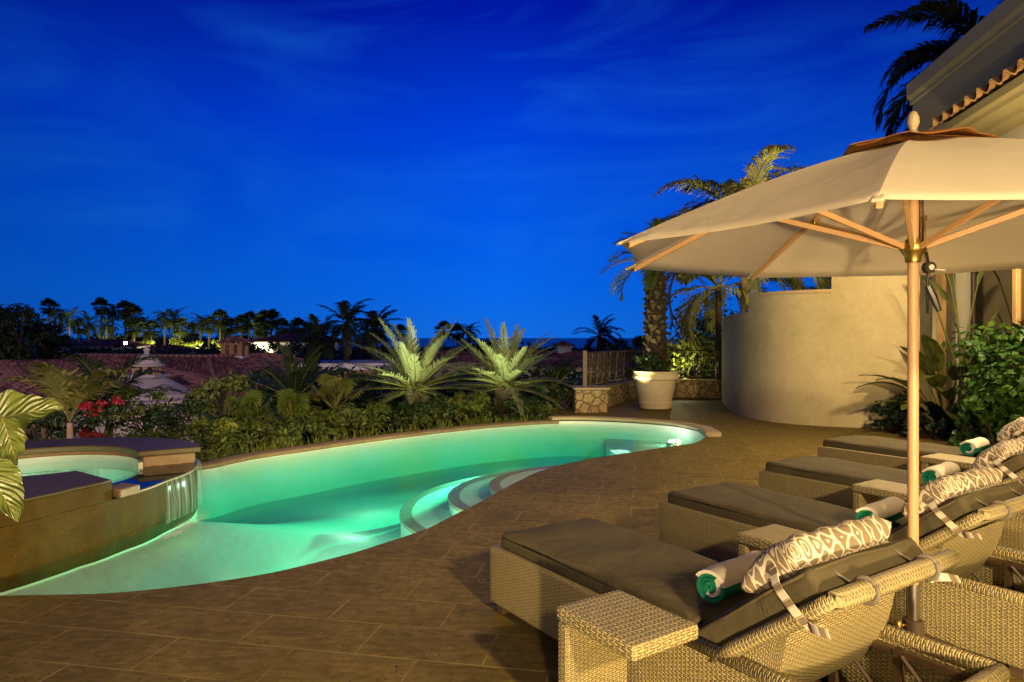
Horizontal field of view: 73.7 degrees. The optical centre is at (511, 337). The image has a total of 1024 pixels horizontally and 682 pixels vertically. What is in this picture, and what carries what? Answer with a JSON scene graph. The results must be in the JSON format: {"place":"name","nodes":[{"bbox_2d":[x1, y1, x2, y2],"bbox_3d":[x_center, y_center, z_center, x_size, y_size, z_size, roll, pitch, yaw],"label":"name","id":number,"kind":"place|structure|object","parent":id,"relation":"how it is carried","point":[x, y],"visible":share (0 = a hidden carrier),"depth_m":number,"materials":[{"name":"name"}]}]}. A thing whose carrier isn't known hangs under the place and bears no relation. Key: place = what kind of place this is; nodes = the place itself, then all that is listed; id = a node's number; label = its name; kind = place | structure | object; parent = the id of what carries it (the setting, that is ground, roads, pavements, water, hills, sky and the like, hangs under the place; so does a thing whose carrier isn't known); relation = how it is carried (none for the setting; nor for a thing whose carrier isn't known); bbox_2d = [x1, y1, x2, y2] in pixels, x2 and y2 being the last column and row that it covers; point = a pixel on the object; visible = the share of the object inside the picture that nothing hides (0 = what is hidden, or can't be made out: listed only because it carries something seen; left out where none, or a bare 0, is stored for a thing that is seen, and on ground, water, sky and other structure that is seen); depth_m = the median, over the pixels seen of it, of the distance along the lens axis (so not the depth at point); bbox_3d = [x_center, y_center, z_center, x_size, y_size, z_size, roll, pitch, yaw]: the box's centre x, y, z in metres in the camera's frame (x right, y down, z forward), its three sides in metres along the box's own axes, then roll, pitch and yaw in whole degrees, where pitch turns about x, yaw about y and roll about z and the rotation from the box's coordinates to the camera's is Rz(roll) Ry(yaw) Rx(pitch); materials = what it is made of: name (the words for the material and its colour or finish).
{"place":"outdoors","nodes":[
{"label":"outdoors","id":0,"kind":"place"},
{"bbox_2d":[10,338,713,348],"bbox_3d":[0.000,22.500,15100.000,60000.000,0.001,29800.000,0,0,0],"label":"sea","id":1,"kind":"structure","parent":0,"point":[578,342],"depth_m":3925.55,"materials":[{"name":"blue"}]},
{"bbox_2d":[204,347,713,454],"bbox_3d":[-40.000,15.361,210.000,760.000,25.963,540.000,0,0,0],"label":"terrain","id":2,"kind":"structure","parent":0,"point":[255,445],"depth_m":33.04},
{"bbox_2d":[0,302,57,359],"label":"dark tree","id":3,"kind":"object","parent":2,"relation":"on","point":[11,321],"visible":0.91,"depth_m":29.47,"materials":[{"name":"green plant"}]},
{"bbox_2d":[18,321,76,359],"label":"dark tree","id":4,"kind":"object","parent":2,"relation":"on","point":[47,350],"visible":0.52,"depth_m":35.87,"materials":[{"name":"green plant"}]},
{"bbox_2d":[36,298,61,322],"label":"skyline palm","id":5,"kind":"object","parent":2,"relation":"on","point":[49,302],"visible":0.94,"depth_m":109.64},
{"bbox_2d":[51,306,84,335],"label":"skyline palm","id":6,"kind":"object","parent":2,"relation":"on","point":[69,323],"visible":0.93,"depth_m":104.84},
{"bbox_2d":[70,310,101,339],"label":"skyline palm","id":7,"kind":"object","parent":2,"relation":"on","point":[88,319],"visible":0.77,"depth_m":114.69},
{"bbox_2d":[89,297,110,338],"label":"skyline palm","id":8,"kind":"object","parent":2,"relation":"on","point":[100,301],"visible":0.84,"depth_m":117.46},
{"bbox_2d":[88,316,122,338],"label":"skyline palm","id":9,"kind":"object","parent":2,"relation":"on","point":[108,327],"visible":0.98,"depth_m":107.48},
{"bbox_2d":[59,339,154,352],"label":"house","id":10,"kind":"structure","parent":2,"relation":"on","point":[112,343],"depth_m":89.91,"materials":[{"name":"ceramic"}]},
{"bbox_2d":[98,303,123,338],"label":"skyline palm","id":11,"kind":"object","parent":2,"relation":"on","point":[114,311],"visible":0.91,"depth_m":111.71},
{"bbox_2d":[0,359,225,440],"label":"tiled house","id":12,"kind":"structure","parent":2,"relation":"on","point":[189,380],"depth_m":26.43,"materials":[{"name":"tile"}]},
{"bbox_2d":[118,302,145,340],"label":"skyline palm","id":13,"kind":"object","parent":2,"relation":"on","point":[131,308],"visible":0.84,"depth_m":109.37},
{"bbox_2d":[123,317,145,340],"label":"skyline palm","id":14,"kind":"object","parent":2,"relation":"on","point":[133,322],"visible":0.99,"depth_m":99.59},
{"bbox_2d":[73,345,213,454],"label":"domed pavilion","id":15,"kind":"structure","parent":2,"relation":"on","point":[153,380],"depth_m":21.43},
{"bbox_2d":[138,319,162,340],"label":"skyline palm","id":16,"kind":"object","parent":2,"relation":"on","point":[149,335],"visible":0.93,"depth_m":103.69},
{"bbox_2d":[151,308,177,344],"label":"skyline palm","id":17,"kind":"object","parent":2,"relation":"on","point":[162,318],"visible":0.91,"depth_m":107.86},
{"bbox_2d":[128,345,201,353],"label":"house","id":18,"kind":"structure","parent":2,"relation":"on","point":[176,347],"depth_m":84.70,"materials":[{"name":"ceramic"}]},
{"bbox_2d":[53,336,303,424],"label":"tiled house","id":19,"kind":"structure","parent":2,"relation":"on","point":[239,357],"depth_m":34.23,"materials":[{"name":"tile"}]},
{"bbox_2d":[168,317,191,343],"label":"skyline palm","id":20,"kind":"object","parent":2,"relation":"on","point":[181,322],"visible":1,"depth_m":101.52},
{"bbox_2d":[199,316,216,348],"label":"skyline palm","id":21,"kind":"object","parent":2,"relation":"on","point":[208,330],"visible":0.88,"depth_m":109.49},
{"bbox_2d":[210,308,232,339],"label":"skyline palm","id":22,"kind":"object","parent":2,"relation":"on","point":[219,324],"visible":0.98,"depth_m":107.51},
{"bbox_2d":[231,313,250,342],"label":"skyline palm","id":23,"kind":"object","parent":2,"relation":"on","point":[241,319],"visible":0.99,"depth_m":111.39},
{"bbox_2d":[249,316,273,338],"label":"skyline palm","id":24,"kind":"object","parent":2,"relation":"on","point":[260,333],"visible":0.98,"depth_m":99.43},
{"bbox_2d":[261,308,281,335],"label":"skyline palm","id":25,"kind":"object","parent":2,"relation":"on","point":[272,313],"visible":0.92,"depth_m":100.67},
{"bbox_2d":[250,339,300,355],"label":"dark tree","id":26,"kind":"object","parent":2,"relation":"on","point":[254,348],"visible":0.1,"depth_m":44.18,"materials":[{"name":"green plant"}]},
{"bbox_2d":[251,333,343,356],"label":"house","id":27,"kind":"structure","parent":2,"relation":"on","point":[283,338],"depth_m":97.02,"materials":[{"name":"ceramic"}]},
{"bbox_2d":[288,313,344,365],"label":"coconut palm","id":28,"kind":"object","parent":2,"relation":"on","point":[315,337],"visible":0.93,"depth_m":33.56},
{"bbox_2d":[25,361,613,455],"bbox_3d":[-11.910,2.746,28.086,42.167,4.247,24.434,0,0,0],"label":"slope shrubbery","id":29,"kind":"object","parent":2,"relation":"on","point":[368,395],"visible":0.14,"depth_m":18.08,"materials":[{"name":"green plant"}]},
{"bbox_2d":[292,360,398,421],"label":"flat house","id":30,"kind":"structure","parent":2,"relation":"on","point":[324,363],"depth_m":33.94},
{"bbox_2d":[11,333,681,359],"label":"thicket","id":31,"kind":"object","parent":2,"relation":"on","point":[159,341],"visible":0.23,"depth_m":70.79,"materials":[{"name":"green plant"}]},
{"bbox_2d":[315,298,384,361],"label":"coconut palm","id":32,"kind":"object","parent":2,"relation":"on","point":[346,327],"visible":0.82,"depth_m":35.53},
{"bbox_2d":[353,305,402,360],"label":"coconut palm","id":33,"kind":"object","parent":2,"relation":"on","point":[373,342],"visible":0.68,"depth_m":37.64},
{"bbox_2d":[402,350,482,390],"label":"tiled house","id":34,"kind":"structure","parent":2,"relation":"on","point":[462,355],"depth_m":44.24,"materials":[{"name":"tile"}]},
{"bbox_2d":[458,349,559,380],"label":"tiled house","id":35,"kind":"structure","parent":2,"relation":"on","point":[474,360],"depth_m":42.36,"materials":[{"name":"ceramic"}]},
{"bbox_2d":[552,341,574,353],"bbox_3d":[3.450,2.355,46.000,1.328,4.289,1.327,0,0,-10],"label":"house","id":36,"kind":"structure","parent":2,"relation":"on","point":[564,346],"depth_m":45.55,"materials":[{"name":"ceramic"}]},
{"bbox_2d":[521,350,635,406],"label":"tiled house","id":37,"kind":"structure","parent":2,"relation":"on","point":[555,361],"depth_m":37.86,"materials":[{"name":"tile"}]},
{"bbox_2d":[571,314,624,350],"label":"coconut palm","id":38,"kind":"object","parent":2,"relation":"on","point":[604,330],"visible":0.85,"depth_m":46.03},
{"bbox_2d":[593,335,644,382],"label":"shrub","id":39,"kind":"object","parent":2,"relation":"on","point":[625,375],"visible":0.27,"depth_m":20.56,"materials":[{"name":"green plant"}]},
{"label":"planting bed","id":40,"kind":"structure","parent":2,"relation":"on","visible":0},
{"bbox_2d":[0,362,140,438],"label":"young palm","id":41,"kind":"object","parent":40,"relation":"on","point":[66,392],"visible":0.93,"depth_m":9.40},
{"bbox_2d":[31,353,189,437],"bbox_3d":[-6.756,1.168,11.429,2.468,1.865,2.470,0,0,0],"label":"young palm","id":42,"kind":"object","parent":40,"relation":"on","point":[89,366],"visible":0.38,"depth_m":11.41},
{"bbox_2d":[98,386,168,434],"bbox_3d":[-5.991,1.133,10.830,1.005,0.807,0.892,0,0,-29],"label":"bed shrub","id":43,"kind":"object","parent":40,"relation":"on","point":[140,409],"visible":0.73,"depth_m":10.69,"materials":[{"name":"green plant"}]},
{"bbox_2d":[180,415,242,458],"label":"bed shrub","id":44,"kind":"object","parent":40,"relation":"on","point":[226,423],"visible":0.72,"depth_m":9.85,"materials":[{"name":"green plant"}]},
{"bbox_2d":[196,388,277,450],"bbox_3d":[-4.377,1.371,11.153,1.305,1.109,1.159,0,0,-41],"label":"fan palm","id":45,"kind":"object","parent":40,"relation":"on","point":[245,406],"visible":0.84,"depth_m":11.12,"materials":[{"name":"green plant"}]},
{"bbox_2d":[241,420,289,448],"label":"bed shrub","id":46,"kind":"object","parent":40,"relation":"on","point":[257,432],"visible":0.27,"depth_m":10.88,"materials":[{"name":"green plant"}]},
{"bbox_2d":[263,388,324,444],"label":"fan palm","id":47,"kind":"object","parent":40,"relation":"on","point":[297,402],"visible":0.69,"depth_m":11.71,"materials":[{"name":"green plant"}]},
{"bbox_2d":[248,343,344,445],"bbox_3d":[-4.604,1.303,14.576,2.113,2.393,1.996,0,0,0],"label":"spiky palm","id":48,"kind":"object","parent":40,"relation":"on","point":[293,379],"visible":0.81,"depth_m":14.34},
{"bbox_2d":[37,397,565,461],"bbox_3d":[-3.671,1.721,12.620,15.560,1.153,6.189,0,0,-45],"label":"ground cover","id":49,"kind":"object","parent":40,"relation":"on","point":[235,437],"visible":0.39,"depth_m":10.52,"materials":[{"name":"green plant"}]},
{"bbox_2d":[26,409,83,439],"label":"bed shrub","id":50,"kind":"object","parent":49,"relation":"on","point":[57,420],"visible":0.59,"depth_m":9.65,"materials":[{"name":"green plant"}]},
{"bbox_2d":[74,396,126,436],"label":"bougainvillea","id":51,"kind":"object","parent":49,"relation":"on","point":[92,414],"visible":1,"depth_m":9.29,"materials":[{"name":"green plant"}]},
{"bbox_2d":[136,396,214,439],"bbox_3d":[-5.173,1.260,10.606,1.209,0.701,0.927,0,0,19],"label":"bed shrub","id":52,"kind":"object","parent":49,"relation":"on","point":[161,418],"visible":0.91,"depth_m":10.50,"materials":[{"name":"green plant"}]},
{"bbox_2d":[183,369,249,422],"bbox_3d":[-5.276,1.065,12.213,1.119,1.005,0.900,0,0,-23],"label":"bed shrub","id":53,"kind":"object","parent":49,"relation":"on","point":[204,393],"visible":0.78,"depth_m":12.12,"materials":[{"name":"green plant"}]},
{"bbox_2d":[289,405,347,438],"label":"bed shrub","id":54,"kind":"object","parent":40,"relation":"on","point":[330,414],"visible":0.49,"depth_m":11.74,"materials":[{"name":"green plant"}]},
{"bbox_2d":[307,373,365,428],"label":"fan palm","id":55,"kind":"object","parent":40,"relation":"on","point":[339,384],"visible":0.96,"depth_m":12.90,"materials":[{"name":"green plant"}]},
{"bbox_2d":[325,401,391,433],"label":"bed shrub","id":56,"kind":"object","parent":40,"relation":"on","point":[345,408],"visible":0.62,"depth_m":12.08,"materials":[{"name":"green plant"}]},
{"bbox_2d":[195,413,559,461],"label":"rim grass","id":57,"kind":"structure","parent":40,"relation":"on","point":[291,444],"depth_m":10.16,"materials":[{"name":"green plant"}]},
{"bbox_2d":[332,317,493,431],"bbox_3d":[-1.932,0.927,13.665,3.316,2.722,3.010,0,0,0],"label":"date palm","id":58,"kind":"object","parent":40,"relation":"on","point":[413,373],"visible":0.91,"depth_m":13.37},
{"bbox_2d":[389,393,457,427],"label":"bed shrub","id":59,"kind":"object","parent":40,"relation":"on","point":[437,401],"visible":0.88,"depth_m":12.47,"materials":[{"name":"green plant"}]},
{"bbox_2d":[436,391,492,423],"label":"bed shrub","id":60,"kind":"object","parent":40,"relation":"on","point":[481,399],"visible":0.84,"depth_m":12.87,"materials":[{"name":"green plant"}]},
{"bbox_2d":[432,318,575,416],"bbox_3d":[-0.141,0.929,14.150,3.194,2.718,3.028,0,0,31],"label":"date palm","id":61,"kind":"object","parent":40,"relation":"on","point":[507,369],"visible":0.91,"depth_m":13.97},
{"bbox_2d":[487,396,545,422],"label":"bed shrub","id":62,"kind":"object","parent":40,"relation":"on","point":[530,403],"visible":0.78,"depth_m":13.11,"materials":[{"name":"green plant"}]},
{"bbox_2d":[515,355,587,403],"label":"spiky palm","id":63,"kind":"object","parent":40,"relation":"on","point":[559,373],"visible":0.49,"depth_m":15.39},
{"bbox_2d":[532,382,575,410],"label":"bed shrub","id":64,"kind":"object","parent":40,"relation":"on","point":[564,392],"visible":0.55,"depth_m":14.10,"materials":[{"name":"green plant"}]},
{"bbox_2d":[0,0,1002,337],"label":"sky","id":65,"kind":"structure","parent":0,"point":[434,162],"materials":[{"name":"blue"}]},
{"bbox_2d":[0,397,1023,681],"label":"deck","id":66,"kind":"structure","parent":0,"point":[418,607],"depth_m":3.81,"materials":[{"name":"tile"}]},
{"bbox_2d":[0,389,63,521],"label":"croton plant","id":67,"kind":"object","parent":66,"relation":"on","point":[19,412],"visible":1,"depth_m":1.17,"materials":[{"name":"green plant"}]},
{"bbox_2d":[197,421,705,522],"bbox_3d":[-1.203,1.823,7.909,4.299,0.634,10.698,0,0,41],"label":"pool basin","id":68,"kind":"object","parent":66,"relation":"in","point":[403,471],"visible":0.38,"depth_m":10.36,"materials":[{"name":"paint"}]},
{"bbox_2d":[0,437,200,594],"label":"spa","id":69,"kind":"object","parent":68,"relation":"on","point":[90,501],"visible":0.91,"depth_m":5.32,"materials":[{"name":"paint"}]},
{"bbox_2d":[0,491,402,595],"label":"pool ramp","id":70,"kind":"structure","parent":68,"relation":"on","point":[322,527],"depth_m":5.89,"materials":[{"name":"paint"}]},
{"bbox_2d":[197,420,558,470],"bbox_3d":[-2.107,1.650,9.957,7.753,0.300,0.739,0,0,-44],"label":"pool coping","id":71,"kind":"object","parent":68,"relation":"on","point":[221,462],"visible":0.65,"depth_m":9.91,"materials":[{"name":"stone"}]},
{"bbox_2d":[399,465,557,536],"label":"pool steps","id":72,"kind":"structure","parent":68,"relation":"on","point":[426,509],"depth_m":7.51,"materials":[{"name":"tile"}]},
{"bbox_2d":[605,429,704,455],"bbox_3d":[3.300,1.968,11.200,3.500,0.336,4.550,0,0,0],"label":"pool shelf","id":73,"kind":"object","parent":68,"relation":"in","point":[616,446],"visible":0.1,"depth_m":11.39,"materials":[{"name":"paint"}]},
{"bbox_2d":[557,590,697,681],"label":"side table","id":74,"kind":"object","parent":66,"relation":"on","point":[603,637],"visible":1,"depth_m":2.59,"materials":[{"name":"wicker"}]},
{"bbox_2d":[548,416,720,436],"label":"pool curb","id":75,"kind":"structure","parent":66,"relation":"on","point":[709,431],"depth_m":11.90,"materials":[{"name":"stone"}]},
{"bbox_2d":[570,379,721,412],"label":"rubble wall","id":76,"kind":"structure","parent":66,"relation":"on","point":[601,398],"depth_m":15.68,"materials":[{"name":"stone"}]},
{"bbox_2d":[582,350,719,386],"bbox_3d":[2.948,0.660,15.931,4.960,0.800,1.225,0,0,-41],"label":"iron railing","id":77,"kind":"object","parent":76,"relation":"on","point":[584,368],"visible":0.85,"depth_m":15.68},
{"bbox_2d":[632,370,678,409],"bbox_3d":[3.017,1.100,14.368,0.970,0.800,0.970,0,0,0],"label":"flower pot","id":78,"kind":"object","parent":66,"relation":"on","point":[655,390],"visible":0.95,"depth_m":14.04,"materials":[{"name":"ceramic"}]},
{"bbox_2d":[631,351,673,371],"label":"pot shrub","id":79,"kind":"object","parent":78,"relation":"in","point":[639,363],"visible":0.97,"depth_m":14.09,"materials":[{"name":"green plant"}]},
{"bbox_2d":[599,217,707,371],"bbox_3d":[2.930,-0.819,14.447,2.097,3.235,2.258,0,0,-43],"label":"potted palm","id":80,"kind":"object","parent":78,"relation":"in","point":[655,327],"visible":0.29,"depth_m":14.19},
{"bbox_2d":[666,316,714,378],"bbox_3d":[4.980,0.980,18.575,2.732,3.133,2.645,0,0,0],"label":"shrub","id":81,"kind":"object","parent":66,"relation":"on","point":[679,345],"visible":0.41,"depth_m":18.38,"materials":[{"name":"green plant"}]},
{"bbox_2d":[668,288,738,378],"bbox_3d":[5.719,0.525,19.508,3.028,3.995,3.022,0,0,0],"label":"shrub","id":82,"kind":"object","parent":66,"relation":"on","point":[700,323],"visible":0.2,"depth_m":19.32,"materials":[{"name":"green plant"}]},
{"bbox_2d":[665,272,785,379],"bbox_3d":[5.150,0.784,17.272,3.447,6.433,3.649,0,0,0],"label":"feather palm","id":83,"kind":"object","parent":66,"relation":"on","point":[690,309],"visible":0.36,"depth_m":17.15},
{"bbox_2d":[652,144,830,322],"bbox_3d":[5.609,-0.106,16.618,4.756,8.211,5.119,0,0,0],"label":"feather palm","id":84,"kind":"object","parent":66,"relation":"on","point":[774,150],"visible":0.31,"depth_m":16.05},
{"bbox_2d":[490,516,1010,681],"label":"sun lounger","id":85,"kind":"object","parent":66,"relation":"on","point":[815,605],"visible":0.91,"depth_m":2.53,"materials":[{"name":"wicker"}]},
{"bbox_2d":[696,550,761,602],"bbox_3d":[0.940,0.996,2.862,0.392,0.128,0.138,0,0,-40],"label":"rolled towel","id":86,"kind":"object","parent":85,"relation":"on","point":[717,582],"visible":0.69,"depth_m":2.76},
{"bbox_2d":[737,524,808,556],"bbox_3d":[1.454,1.266,3.561,0.330,0.452,0.430,0,0,-34],"label":"side table","id":87,"kind":"object","parent":66,"relation":"on","point":[763,538],"visible":0.2,"depth_m":3.61,"materials":[{"name":"wicker"}]},
{"bbox_2d":[761,277,830,289],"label":"feather palm","id":88,"kind":"object","parent":66,"relation":"on","point":[786,281],"visible":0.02,"depth_m":17.79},
{"bbox_2d":[616,111,1023,655],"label":"patio umbrella","id":89,"kind":"object","parent":66,"relation":"on","point":[912,203],"visible":0.96,"depth_m":3.22,"materials":[{"name":"fabric"}]},
{"bbox_2d":[659,466,1023,679],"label":"sun lounger","id":90,"kind":"object","parent":66,"relation":"on","point":[965,516],"visible":0.77,"depth_m":3.44,"materials":[{"name":"wicker"}]},
{"bbox_2d":[856,497,905,521],"bbox_3d":[2.102,0.996,3.878,0.392,0.128,0.138,0,0,-40],"label":"rolled towel","id":91,"kind":"object","parent":90,"relation":"on","point":[889,508],"visible":0.71,"depth_m":3.81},
{"bbox_2d":[852,479,919,509],"bbox_3d":[2.668,1.266,4.768,0.330,0.452,0.430,0,0,-34],"label":"side table","id":92,"kind":"object","parent":66,"relation":"on","point":[869,492],"visible":0.36,"depth_m":4.80,"materials":[{"name":"wicker"}]},
{"bbox_2d":[759,437,1023,550],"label":"sun lounger","id":93,"kind":"object","parent":66,"relation":"on","point":[828,480],"visible":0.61,"depth_m":5.37,"materials":[{"name":"grey fabric"}]},
{"bbox_2d":[922,462,960,482],"bbox_3d":[3.150,0.996,5.010,0.392,0.128,0.138,0,0,-40],"label":"rolled towel","id":94,"kind":"object","parent":93,"relation":"on","point":[931,473],"visible":0.76,"depth_m":4.92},
{"bbox_2d":[869,390,928,433],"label":"shrub","id":95,"kind":"object","parent":66,"relation":"on","point":[896,413],"visible":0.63,"depth_m":10.70,"materials":[{"name":"green plant"}]},
{"bbox_2d":[818,417,1023,472],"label":"sun lounger","id":96,"kind":"object","parent":66,"relation":"on","point":[880,451],"visible":0.32,"depth_m":6.75,"materials":[{"name":"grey fabric"}]},
{"bbox_2d":[960,437,989,454],"bbox_3d":[4.254,0.996,6.275,0.392,0.128,0.138,0,0,-40],"label":"rolled towel","id":97,"kind":"object","parent":96,"relation":"on","point":[974,446],"visible":1,"depth_m":6.18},
{"bbox_2d":[856,334,986,432],"bbox_3d":[6.378,0.730,10.409,1.364,1.562,2.226,0,0,-44],"label":"bird of paradise","id":98,"kind":"object","parent":66,"relation":"on","point":[931,360],"visible":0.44,"depth_m":10.43,"materials":[{"name":"green plant"}]},
{"bbox_2d":[863,0,1003,136],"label":"roof palm","id":99,"kind":"object","parent":66,"relation":"on","point":[950,13],"visible":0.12,"depth_m":15.74,"materials":[{"name":"plant"}]},
{"bbox_2d":[900,401,971,438],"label":"shrub","id":100,"kind":"object","parent":66,"relation":"on","point":[941,418],"visible":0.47,"depth_m":10.16,"materials":[{"name":"green plant"}]},
{"bbox_2d":[920,453,975,472],"bbox_3d":[3.833,1.266,5.905,0.330,0.452,0.430,0,0,-34],"label":"side table","id":101,"kind":"object","parent":66,"relation":"on","point":[964,462],"visible":0.3,"depth_m":5.90,"materials":[{"name":"wicker"}]},
{"bbox_2d":[919,271,997,440],"bbox_3d":[6.750,0.021,9.801,1.675,2.959,0.604,0,0,34],"label":"traveller plant","id":102,"kind":"object","parent":66,"relation":"on","point":[942,292],"visible":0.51,"depth_m":9.92,"materials":[{"name":"green plant"}]},
{"bbox_2d":[906,0,1023,442],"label":"house","id":103,"kind":"structure","parent":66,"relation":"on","point":[973,77],"depth_m":9.95,"materials":[{"name":"paint"}]},
{"bbox_2d":[946,273,954,409],"bbox_3d":[7.267,-0.295,11.101,0.200,3.590,0.390,0,0,9],"label":"door leaf","id":104,"kind":"structure","parent":103,"relation":"in","point":[950,326],"depth_m":11.21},
{"bbox_2d":[971,272,995,440],"bbox_3d":[6.935,-0.295,9.826,0.060,3.550,1.170,0,0,9],"label":"window frame","id":105,"kind":"structure","parent":103,"relation":"in","point":[972,273],"depth_m":10.35,"materials":[{"name":"brown metal"}]},
{"bbox_2d":[974,269,1011,429],"bbox_3d":[6.935,-0.335,9.826,0.020,3.430,1.170,0,0,9],"label":"window pane","id":106,"kind":"structure","parent":103,"relation":"in","point":[994,291],"depth_m":9.81,"materials":[{"name":"glass"}]},
{"bbox_2d":[941,319,1023,406],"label":"climber bush","id":107,"kind":"object","parent":66,"relation":"on","point":[1004,376],"visible":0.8,"depth_m":8.79,"materials":[{"name":"green plant"}]},
{"bbox_2d":[946,381,1023,446],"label":"climber bush","id":108,"kind":"object","parent":66,"relation":"on","point":[992,418],"visible":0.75,"depth_m":8.47,"materials":[{"name":"green plant"}]},
{"bbox_2d":[722,275,919,428],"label":"garden wall","id":109,"kind":"structure","parent":0,"point":[802,357],"depth_m":11.58,"materials":[{"name":"beige paint"}]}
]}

